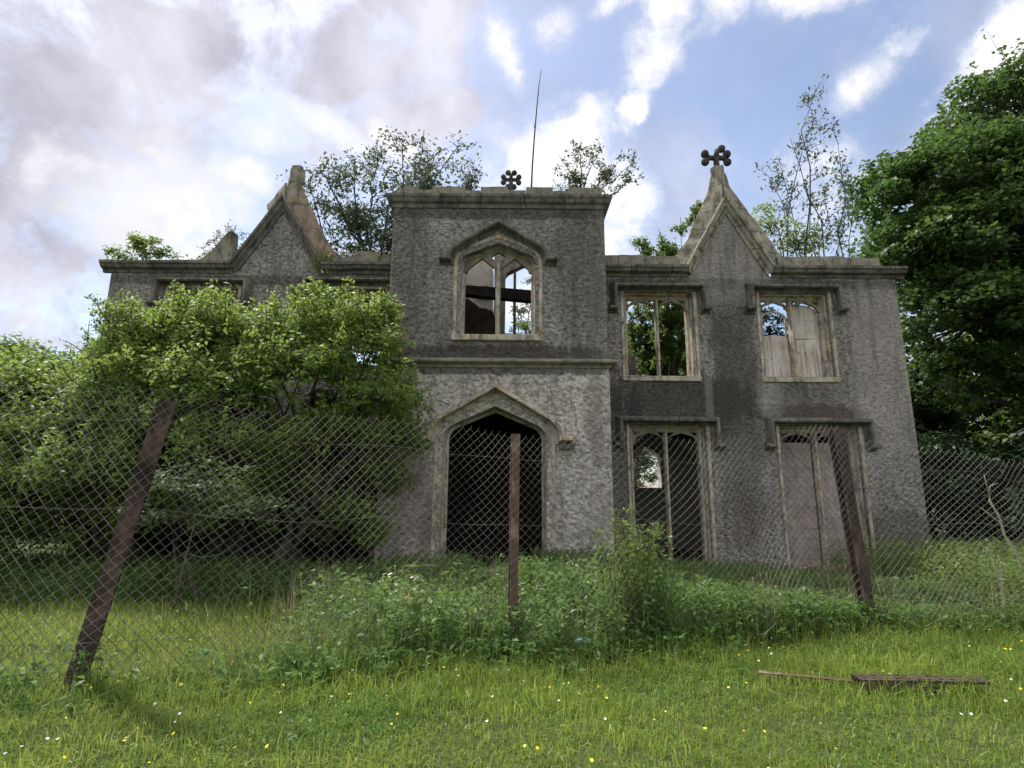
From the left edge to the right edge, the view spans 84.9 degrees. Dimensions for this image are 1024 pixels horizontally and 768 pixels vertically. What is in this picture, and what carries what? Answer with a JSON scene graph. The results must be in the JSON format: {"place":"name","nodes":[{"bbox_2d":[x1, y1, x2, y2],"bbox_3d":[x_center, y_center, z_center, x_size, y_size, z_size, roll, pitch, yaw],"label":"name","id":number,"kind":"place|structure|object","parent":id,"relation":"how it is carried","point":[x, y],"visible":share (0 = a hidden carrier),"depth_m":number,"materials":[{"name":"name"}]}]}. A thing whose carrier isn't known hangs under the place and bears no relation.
{"place":"outdoors","nodes":[
{"label":"outdoors","id":0,"kind":"place"},
{"bbox_2d":[396,590,423,629],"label":"withered plant","id":1,"kind":"object","parent":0,"point":[408,603],"visible":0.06,"depth_m":6.56,"materials":[{"name":"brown plant"}]},
{"bbox_2d":[0,505,1023,767],"bbox_3d":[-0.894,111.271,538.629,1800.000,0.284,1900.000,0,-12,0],"label":"ground","id":2,"kind":"structure","parent":0,"point":[608,749],"depth_m":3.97,"materials":[{"name":"green plant"}]},
{"bbox_2d":[0,332,74,446],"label":"bushy tree","id":3,"kind":"object","parent":2,"relation":"on","point":[6,344],"visible":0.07,"depth_m":16.07,"materials":[{"name":"green plant"}]},
{"bbox_2d":[0,340,86,560],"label":"hawthorn tree","id":4,"kind":"object","parent":2,"relation":"on","point":[21,372],"visible":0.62,"depth_m":10.16,"materials":[{"name":"green plant"}]},
{"bbox_2d":[0,443,86,541],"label":"shade shrub","id":5,"kind":"object","parent":2,"relation":"on","point":[22,498],"visible":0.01,"depth_m":12.23,"materials":[{"name":"green plant"}]},
{"bbox_2d":[29,340,99,425],"bbox_3d":[-20.264,2.474,26.849,10.650,9.285,7.908,0,-12,0],"label":"woodland tree","id":6,"kind":"object","parent":2,"relation":"on","point":[67,355],"depth_m":25.34,"materials":[{"name":"green plant"}]},
{"bbox_2d":[64,318,101,522],"bbox_3d":[-12.411,1.267,16.932,2.128,7.320,2.319,0,-12,0],"label":"sparse tree","id":7,"kind":"object","parent":2,"relation":"on","point":[87,334],"visible":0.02,"depth_m":17.69,"materials":[{"name":"green plant"}]},
{"bbox_2d":[1,400,199,553],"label":"shade shrub","id":8,"kind":"object","parent":2,"relation":"on","point":[153,540],"visible":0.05,"depth_m":11.44,"materials":[{"name":"green plant"}]},
{"bbox_2d":[0,279,239,573],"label":"overgrown bush","id":9,"kind":"object","parent":2,"relation":"on","point":[129,351],"visible":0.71,"depth_m":9.87,"materials":[{"name":"green plant"}]},
{"bbox_2d":[117,456,305,614],"bbox_3d":[-4.404,2.307,8.225,2.603,2.453,1.521,0,-12,0],"label":"elder shrub","id":10,"kind":"object","parent":2,"relation":"on","point":[155,482],"visible":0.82,"depth_m":8.22,"materials":[{"name":"green plant"}]},
{"bbox_2d":[0,544,430,609],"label":"shade weeds","id":11,"kind":"object","parent":2,"relation":"on","point":[94,567],"visible":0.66,"depth_m":8.99,"materials":[{"name":"green plant"}]},
{"bbox_2d":[135,396,322,560],"bbox_3d":[-5.995,2.207,11.902,4.206,4.063,1.859,0,-12,0],"label":"shade shrub","id":12,"kind":"object","parent":2,"relation":"on","point":[249,530],"visible":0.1,"depth_m":11.63,"materials":[{"name":"green plant"}]},
{"bbox_2d":[143,276,436,574],"bbox_3d":[-4.108,0.864,10.323,5.376,6.186,3.166,0,-12,0],"label":"overgrown bush","id":13,"kind":"object","parent":2,"relation":"on","point":[301,359],"visible":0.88,"depth_m":10.31,"materials":[{"name":"green plant"}]},
{"bbox_2d":[251,385,380,568],"bbox_3d":[-3.806,2.120,12.029,3.391,4.325,1.932,0,-12,0],"label":"shade shrub","id":14,"kind":"object","parent":2,"relation":"on","point":[279,536],"visible":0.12,"depth_m":11.70,"materials":[{"name":"green plant"}]},
{"bbox_2d":[376,562,421,616],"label":"tall weed","id":15,"kind":"object","parent":2,"relation":"on","point":[387,579],"visible":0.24,"depth_m":6.98,"materials":[{"name":"green plant"}]},
{"bbox_2d":[379,571,417,594],"bbox_3d":[-1.385,2.407,6.793,0.460,0.250,0.322,0,-12,0],"label":"elder blossom","id":16,"kind":"object","parent":15,"relation":"attached to","point":[397,584],"visible":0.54,"depth_m":6.78,"materials":[{"name":"white plant"}]},
{"bbox_2d":[471,594,489,637],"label":"dry stalks","id":17,"kind":"object","parent":2,"relation":"on","point":[479,609],"visible":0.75,"depth_m":5.84,"materials":[{"name":"plant"}]},
{"bbox_2d":[477,565,503,593],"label":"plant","id":18,"kind":"object","parent":2,"relation":"on","point":[489,573],"visible":0.1,"depth_m":9.24,"materials":[{"name":"green plant"}]},
{"bbox_2d":[68,145,930,571],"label":"mansion","id":19,"kind":"structure","parent":2,"relation":"on","point":[456,259],"depth_m":13.14,"materials":[{"name":"stone"}]},
{"bbox_2d":[101,230,188,259],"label":"wall shrub","id":20,"kind":"object","parent":19,"relation":"on","point":[138,244],"visible":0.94,"depth_m":14.16,"materials":[{"name":"green plant"}]},
{"bbox_2d":[134,413,237,557],"bbox_3d":[-7.646,2.412,12.860,2.515,3.510,0.661,0,-12,0],"label":"window","id":21,"kind":"structure","parent":19,"relation":"in","point":[177,542],"depth_m":12.72,"materials":[{"name":"stone"}]},
{"bbox_2d":[145,277,252,374],"bbox_3d":[-7.559,-1.356,13.625,2.469,2.499,0.665,0,-12,0],"label":"window","id":22,"kind":"structure","parent":19,"relation":"in","point":[244,285],"depth_m":13.64,"materials":[{"name":"stone"}]},
{"bbox_2d":[189,229,239,259],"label":"wall moss","id":23,"kind":"object","parent":19,"relation":"attached to","point":[215,245],"depth_m":14.17,"materials":[{"name":"plant"}]},
{"bbox_2d":[196,222,248,256],"bbox_3d":[-7.396,-3.540,14.815,1.746,1.645,0.630,0,-12,0],"label":"buddleia","id":24,"kind":"object","parent":19,"relation":"on","point":[216,238],"visible":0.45,"depth_m":14.83,"materials":[{"name":"green plant"}]},
{"bbox_2d":[302,244,341,344],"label":"ivy","id":25,"kind":"object","parent":19,"relation":"attached to","point":[324,259],"visible":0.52,"depth_m":13.69,"materials":[{"name":"green plant"}]},
{"bbox_2d":[289,414,377,566],"bbox_3d":[-4.019,2.445,12.858,2.466,3.506,0.663,0,-12,0],"label":"window","id":26,"kind":"structure","parent":19,"relation":"in","point":[335,548],"depth_m":12.70,"materials":[{"name":"stone"}]},
{"bbox_2d":[299,277,389,378],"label":"window","id":27,"kind":"structure","parent":19,"relation":"in","point":[361,282],"depth_m":13.71,"materials":[{"name":"stone"}]},
{"bbox_2d":[323,227,391,256],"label":"wall shrub","id":28,"kind":"object","parent":19,"relation":"on","point":[349,245],"visible":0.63,"depth_m":14.62,"materials":[{"name":"green plant"}]},
{"bbox_2d":[325,250,390,257],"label":"wall grass","id":29,"kind":"structure","parent":19,"relation":"on","point":[346,255],"depth_m":13.99,"materials":[{"name":"green plant"}]},
{"bbox_2d":[276,125,487,256],"bbox_3d":[-3.379,-4.962,15.785,6.172,4.837,2.687,0,-12,0],"label":"buddleia","id":30,"kind":"object","parent":19,"relation":"on","point":[355,227],"visible":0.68,"depth_m":15.55,"materials":[{"name":"green plant"}]},
{"bbox_2d":[363,330,419,515],"bbox_3d":[-2.687,0.839,11.606,1.442,4.136,0.206,0,-12,0],"label":"ivy","id":31,"kind":"object","parent":19,"relation":"attached to","point":[384,456],"visible":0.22,"depth_m":11.71,"materials":[{"name":"green plant"}]},
{"bbox_2d":[420,382,574,561],"bbox_3d":[-0.373,2.156,11.604,3.342,4.403,0.742,0,-12,0],"label":"doorway","id":32,"kind":"structure","parent":19,"relation":"in","point":[468,404],"depth_m":11.67,"materials":[{"name":"stone"}]},
{"bbox_2d":[439,219,556,340],"bbox_3d":[-0.313,-2.300,12.513,2.605,2.838,0.681,0,-12,0],"label":"window","id":33,"kind":"structure","parent":19,"relation":"in","point":[474,239],"depth_m":12.47,"materials":[{"name":"stone"}]},
{"bbox_2d":[508,276,530,333],"bbox_3d":[0.727,-1.223,19.325,1.442,5.503,2.164,-10,-15,41],"label":"sapling","id":34,"kind":"object","parent":19,"relation":"on","point":[520,311],"visible":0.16,"depth_m":19.37,"materials":[{"name":"green plant"}]},
{"bbox_2d":[509,319,530,334],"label":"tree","id":35,"kind":"object","parent":19,"relation":"on","point":[525,324],"visible":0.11,"depth_m":18.19,"materials":[{"name":"green plant"}]},
{"bbox_2d":[531,74,540,186],"bbox_3d":[0.576,-6.030,13.474,0.276,3.501,0.048,0,-12,0],"label":"thin leaning flagpole","id":36,"kind":"object","parent":19,"relation":"on","point":[534,138],"visible":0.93,"depth_m":13.41,"materials":[{"name":"grey metal"}]},
{"bbox_2d":[552,138,643,197],"bbox_3d":[2.125,-5.153,13.729,2.277,1.847,0.933,0,-12,0],"label":"buddleia","id":37,"kind":"object","parent":19,"relation":"on","point":[606,172],"visible":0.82,"depth_m":13.68,"materials":[{"name":"green plant"}]},
{"bbox_2d":[626,302,685,375],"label":"shrub","id":38,"kind":"object","parent":19,"relation":"on","point":[643,349],"visible":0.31,"depth_m":17.36,"materials":[{"name":"green plant"}]},
{"bbox_2d":[609,282,711,381],"bbox_3d":[3.570,-1.247,13.623,2.448,2.461,0.669,0,-12,0],"label":"window","id":39,"kind":"structure","parent":19,"relation":"in","point":[635,298],"depth_m":13.62,"materials":[{"name":"stone"}]},
{"bbox_2d":[629,200,702,375],"bbox_3d":[4.808,-2.254,15.970,3.006,6.305,1.594,0,-12,0],"label":"rowan sapling","id":40,"kind":"object","parent":19,"relation":"on","point":[672,317],"visible":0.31,"depth_m":15.73,"materials":[{"name":"green plant"}]},
{"bbox_2d":[614,416,726,563],"bbox_3d":[3.620,2.503,12.858,2.532,3.509,0.666,0,-12,0],"label":"window","id":41,"kind":"structure","parent":19,"relation":"in","point":[665,424],"depth_m":12.96,"materials":[{"name":"stone"}]},
{"bbox_2d":[761,304,797,352],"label":"shrub","id":42,"kind":"object","parent":19,"relation":"on","point":[769,328],"visible":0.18,"depth_m":17.89,"materials":[{"name":"green plant"}]},
{"bbox_2d":[751,198,827,305],"bbox_3d":[7.903,-2.220,15.813,2.309,6.484,1.407,0,-12,0],"label":"ash sapling","id":43,"kind":"object","parent":19,"relation":"on","point":[768,226],"visible":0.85,"depth_m":16.12,"materials":[{"name":"green plant"}]},
{"bbox_2d":[744,283,849,382],"bbox_3d":[6.878,-1.221,13.620,2.437,2.458,0.665,0,-12,0],"label":"window","id":44,"kind":"structure","parent":19,"relation":"in","point":[816,366],"depth_m":13.72,"materials":[{"name":"wood"}]},
{"bbox_2d":[753,73,869,339],"bbox_3d":[9.393,-4.138,16.673,3.829,10.354,2.252,7,-13,-31],"label":"birch","id":45,"kind":"object","parent":19,"relation":"on","point":[824,193],"visible":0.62,"depth_m":16.72,"materials":[{"name":"green plant"}]},
{"bbox_2d":[764,418,882,571],"bbox_3d":[7.138,2.532,12.859,2.609,3.511,0.666,0,-12,0],"label":"window","id":46,"kind":"structure","parent":19,"relation":"in","point":[849,424],"depth_m":12.99,"materials":[{"name":"stone"}]},
{"bbox_2d":[4,635,1011,753],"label":"daisies","id":47,"kind":"object","parent":2,"relation":"on","point":[179,713],"visible":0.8,"depth_m":4.07,"materials":[{"name":"white plant"}]},
{"bbox_2d":[0,380,1023,694],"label":"chain link fence","id":48,"kind":"object","parent":2,"relation":"on","point":[90,632],"visible":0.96,"depth_m":5.71,"materials":[{"name":"metal"}]},
{"bbox_2d":[0,597,1023,713],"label":"weeds","id":49,"kind":"object","parent":2,"relation":"on","point":[326,663],"visible":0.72,"depth_m":5.16,"materials":[{"name":"green plant"}]},
{"bbox_2d":[0,632,1023,767],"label":"clover","id":50,"kind":"object","parent":2,"relation":"on","point":[317,717],"visible":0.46,"depth_m":4.31,"materials":[{"name":"green plant"}]},
{"bbox_2d":[22,610,1021,767],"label":"buttercups","id":51,"kind":"object","parent":2,"relation":"on","point":[524,745],"visible":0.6,"depth_m":4.09,"materials":[{"name":"yellow plant"}]},
{"bbox_2d":[559,540,595,585],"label":"tall weed","id":52,"kind":"object","parent":2,"relation":"on","point":[574,560],"visible":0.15,"depth_m":7.91,"materials":[{"name":"green plant"}]},
{"bbox_2d":[575,635,591,644],"bbox_3d":[0.762,2.779,6.062,0.210,0.110,0.121,0,-12,0],"label":"plastic scrap","id":53,"kind":"object","parent":2,"relation":"on","point":[579,638],"visible":0.41,"depth_m":6.03,"materials":[{"name":"white plastic"}]},
{"bbox_2d":[176,542,1018,658],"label":"seeding grass","id":54,"kind":"structure","parent":2,"relation":"on","point":[677,623],"depth_m":7.33,"materials":[{"name":"green plant"}]},
{"bbox_2d":[582,503,667,643],"bbox_3d":[1.352,2.173,6.376,1.014,1.591,0.664,8,-14,-33],"label":"tall weed","id":55,"kind":"object","parent":2,"relation":"on","point":[646,561],"visible":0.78,"depth_m":6.35,"materials":[{"name":"green plant"}]},
{"bbox_2d":[239,546,1023,668],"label":"nettles","id":56,"kind":"object","parent":2,"relation":"on","point":[828,610],"visible":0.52,"depth_m":6.52,"materials":[{"name":"green plant"}]},
{"bbox_2d":[636,448,657,486],"bbox_3d":[5.810,5.350,35.472,8.520,7.428,6.326,4,-12,-17],"label":"woodland tree","id":57,"kind":"object","parent":2,"relation":"on","point":[644,462],"visible":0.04,"depth_m":34.59,"materials":[{"name":"green plant"}]},
{"bbox_2d":[616,518,679,640],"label":"tall weed","id":58,"kind":"object","parent":2,"relation":"on","point":[657,563],"visible":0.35,"depth_m":6.52,"materials":[{"name":"green plant"}]},
{"bbox_2d":[627,324,684,486],"bbox_3d":[6.611,2.013,24.062,9.210,9.632,3.846,0,-12,0],"label":"tree","id":59,"kind":"object","parent":2,"relation":"on","point":[636,453],"depth_m":23.97,"materials":[{"name":"green plant"}]},
{"bbox_2d":[310,544,1023,627],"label":"brambles","id":60,"kind":"object","parent":2,"relation":"on","point":[473,584],"visible":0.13,"depth_m":7.75,"materials":[{"name":"green plant"}]},
{"bbox_2d":[752,572,774,643],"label":"dry stalks","id":61,"kind":"object","parent":2,"relation":"on","point":[765,602],"visible":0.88,"depth_m":6.49,"materials":[{"name":"plant"}]},
{"bbox_2d":[758,670,993,698],"bbox_3d":[3.091,2.562,4.795,1.803,0.130,0.312,-2,-12,10],"label":"fallen iron post","id":62,"kind":"object","parent":2,"relation":"on","point":[888,677],"visible":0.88,"depth_m":4.68,"materials":[{"name":"brown metal"}]},
{"bbox_2d":[825,533,1023,600],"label":"edge weeds","id":63,"kind":"object","parent":2,"relation":"on","point":[877,556],"visible":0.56,"depth_m":9.84,"materials":[{"name":"green plant"}]},
{"bbox_2d":[982,476,1023,570],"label":"dead branch","id":64,"kind":"object","parent":63,"relation":"on","point":[1003,532],"visible":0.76,"depth_m":7.77,"materials":[{"name":"brown wood"}]},
{"bbox_2d":[831,29,1023,442],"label":"sycamore tree","id":65,"kind":"object","parent":2,"relation":"on","point":[955,241],"visible":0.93,"depth_m":17.18,"materials":[{"name":"green plant"}]},
{"bbox_2d":[911,394,995,524],"bbox_3d":[13.076,3.053,19.406,5.956,5.736,5.448,0,-12,0],"label":"evergreen shrub","id":66,"kind":"object","parent":2,"relation":"on","point":[932,419],"visible":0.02,"depth_m":18.73,"materials":[{"name":"green plant"}]},
{"bbox_2d":[916,429,1014,554],"bbox_3d":[11.886,3.212,15.758,3.261,3.944,3.630,-9,-15,38],"label":"evergreen shrub","id":67,"kind":"object","parent":2,"relation":"on","point":[936,445],"visible":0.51,"depth_m":15.19,"materials":[{"name":"green plant"}]},
{"bbox_2d":[907,330,1023,538],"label":"woodland tree","id":68,"kind":"object","parent":2,"relation":"on","point":[990,432],"visible":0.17,"depth_m":25.93,"materials":[{"name":"green plant"}]},
{"bbox_2d":[964,434,1023,541],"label":"evergreen shrub","id":69,"kind":"object","parent":2,"relation":"on","point":[1016,449],"visible":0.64,"depth_m":14.71,"materials":[{"name":"green plant"}]},
{"bbox_2d":[983,538,1006,624],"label":"dry stalks","id":70,"kind":"object","parent":2,"relation":"on","point":[1002,596],"visible":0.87,"depth_m":7.07,"materials":[{"name":"plant"}]},
{"bbox_2d":[0,567,1023,704],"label":"long grass","id":71,"kind":"structure","parent":0,"point":[747,642],"depth_m":6.08,"materials":[{"name":"green plant"}]},
{"bbox_2d":[0,0,1023,486],"label":"sky","id":72,"kind":"structure","parent":0,"point":[176,122],"materials":[{"name":"blue"}]}
]}

